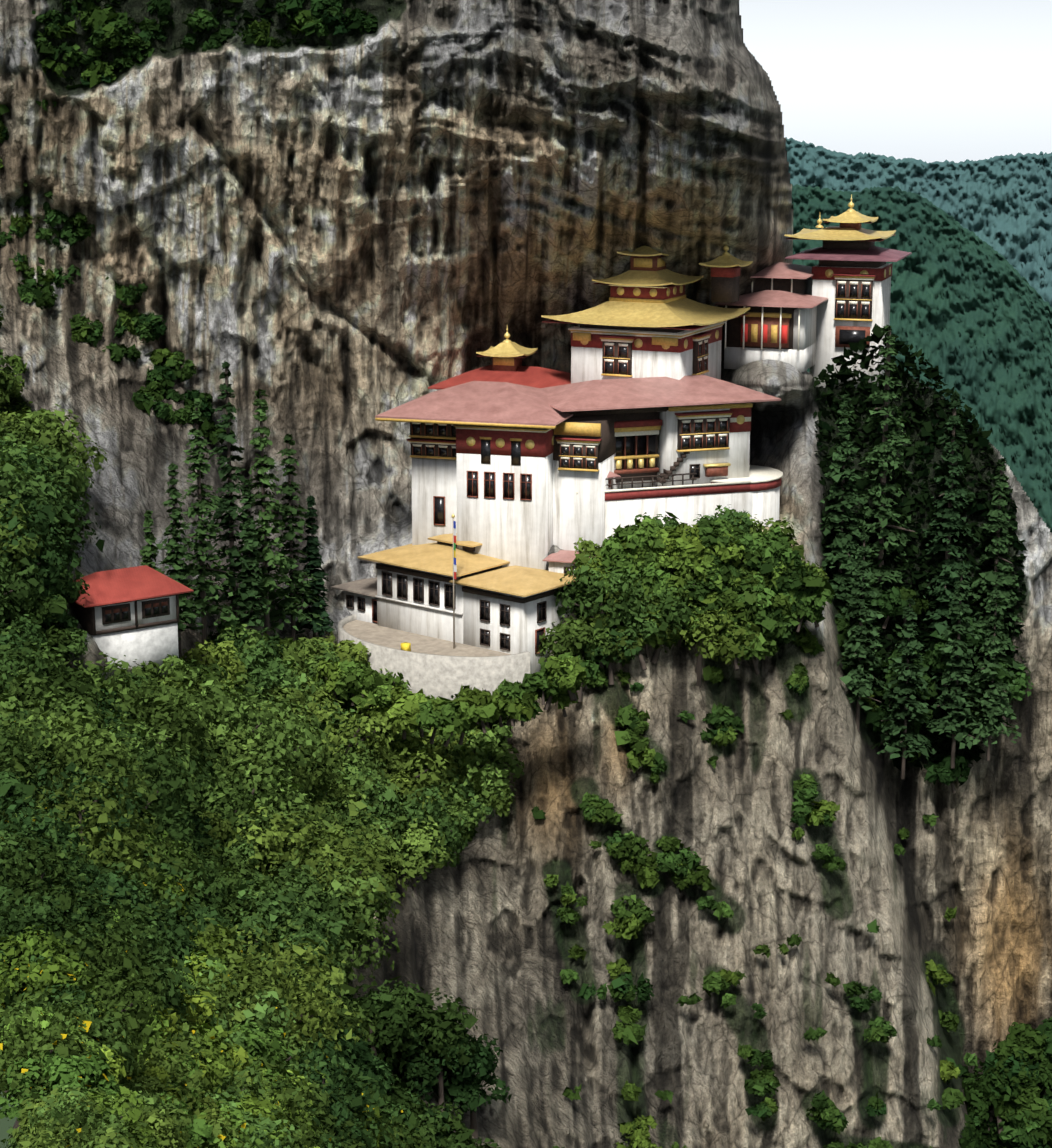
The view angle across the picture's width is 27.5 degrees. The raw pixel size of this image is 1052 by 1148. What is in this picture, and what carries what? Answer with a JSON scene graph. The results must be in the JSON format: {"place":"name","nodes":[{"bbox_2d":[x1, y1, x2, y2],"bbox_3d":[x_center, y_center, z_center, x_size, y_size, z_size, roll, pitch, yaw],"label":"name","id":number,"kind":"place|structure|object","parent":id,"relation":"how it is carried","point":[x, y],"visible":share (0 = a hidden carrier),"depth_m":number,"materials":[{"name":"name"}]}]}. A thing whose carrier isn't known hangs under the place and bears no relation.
{"place":"outdoors","nodes":[
{"label":"outdoors","id":0,"kind":"place"},
{"bbox_2d":[0,1092,18,1147],"bbox_3d":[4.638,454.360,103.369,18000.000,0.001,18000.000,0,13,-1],"label":"valley ground","id":1,"kind":"structure","parent":0,"point":[5,1124],"depth_m":980.62,"materials":[{"name":"green plant"}]},
{"bbox_2d":[0,0,1051,1147],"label":"cliff terrain","id":2,"kind":"structure","parent":0,"point":[339,243],"depth_m":185.33,"materials":[{"name":"grey stone"}]},
{"bbox_2d":[70,565,193,678],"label":"small hut","id":3,"kind":"object","parent":2,"relation":"on","point":[131,614],"visible":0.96,"depth_m":149.51,"materials":[{"name":"paint"}]},
{"bbox_2d":[0,830,511,1147],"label":"trees","id":4,"kind":"object","parent":2,"relation":"on","point":[447,1056],"visible":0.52,"depth_m":99.08,"materials":[{"name":"green plant"}]},
{"bbox_2d":[0,349,828,1147],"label":"slope trees","id":5,"kind":"object","parent":2,"relation":"on","point":[294,795],"visible":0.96,"depth_m":130.09,"materials":[{"name":"green plant"}]},
{"bbox_2d":[338,514,529,699],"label":"stone terrace","id":6,"kind":"structure","parent":2,"relation":"on","point":[436,667],"depth_m":178.69,"materials":[{"name":"stone"}]},
{"bbox_2d":[331,533,579,673],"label":"quarters","id":7,"kind":"structure","parent":2,"relation":"on","point":[498,606],"depth_m":183.01,"materials":[{"name":"white paint"}]},
{"bbox_2d":[0,0,983,1147],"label":"cliff shrubs","id":8,"kind":"object","parent":2,"relation":"on","point":[108,27],"depth_m":182.79,"materials":[{"name":"green plant"}]},
{"bbox_2d":[375,381,618,596],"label":"hall","id":9,"kind":"structure","parent":2,"relation":"on","point":[506,471],"depth_m":185.03,"materials":[{"name":"white paint"}]},
{"bbox_2d":[428,326,570,388],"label":"hall","id":10,"kind":"structure","parent":2,"relation":"on","point":[507,355],"depth_m":199.04,"materials":[{"name":"red paint"}]},
{"bbox_2d":[140,324,1030,778],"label":"conifer trees","id":11,"kind":"object","parent":2,"relation":"on","point":[256,580],"visible":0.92,"depth_m":191.67,"materials":[{"name":"green plant"}]},
{"bbox_2d":[541,245,752,382],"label":"temple building","id":12,"kind":"structure","parent":2,"relation":"on","point":[648,319],"depth_m":193.44,"materials":[{"name":"white paint"}]},
{"bbox_2d":[541,375,782,538],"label":"hall","id":13,"kind":"structure","parent":2,"relation":"on","point":[682,453],"depth_m":189.22,"materials":[{"name":"white paint"}]},
{"bbox_2d":[715,262,827,371],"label":"small temple building","id":14,"kind":"structure","parent":2,"relation":"on","point":[782,302],"depth_m":203.27,"materials":[{"name":"white paint"}]},
{"bbox_2d":[565,323,1051,1147],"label":"trees","id":15,"kind":"object","parent":2,"relation":"on","point":[1009,1097],"visible":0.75,"depth_m":195.98,"materials":[{"name":"green plant"}]},
{"bbox_2d":[784,194,911,387],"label":"tower","id":16,"kind":"structure","parent":2,"relation":"on","point":[852,273],"depth_m":206.46,"materials":[{"name":"white paint"}]},
{"bbox_2d":[739,0,1051,162],"label":"sky","id":17,"kind":"structure","parent":0,"point":[930,81],"materials":[{"name":"white"}]},
{"bbox_2d":[785,137,1051,306],"bbox_3d":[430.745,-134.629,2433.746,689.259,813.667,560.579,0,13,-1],"label":"ridge","id":18,"kind":"structure","parent":0,"point":[1001,205],"depth_m":2597.44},
{"bbox_2d":[792,184,1051,531],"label":"slope","id":19,"kind":"structure","parent":0,"point":[971,314],"depth_m":1089.66,"materials":[{"name":"teal plant"}]}
]}

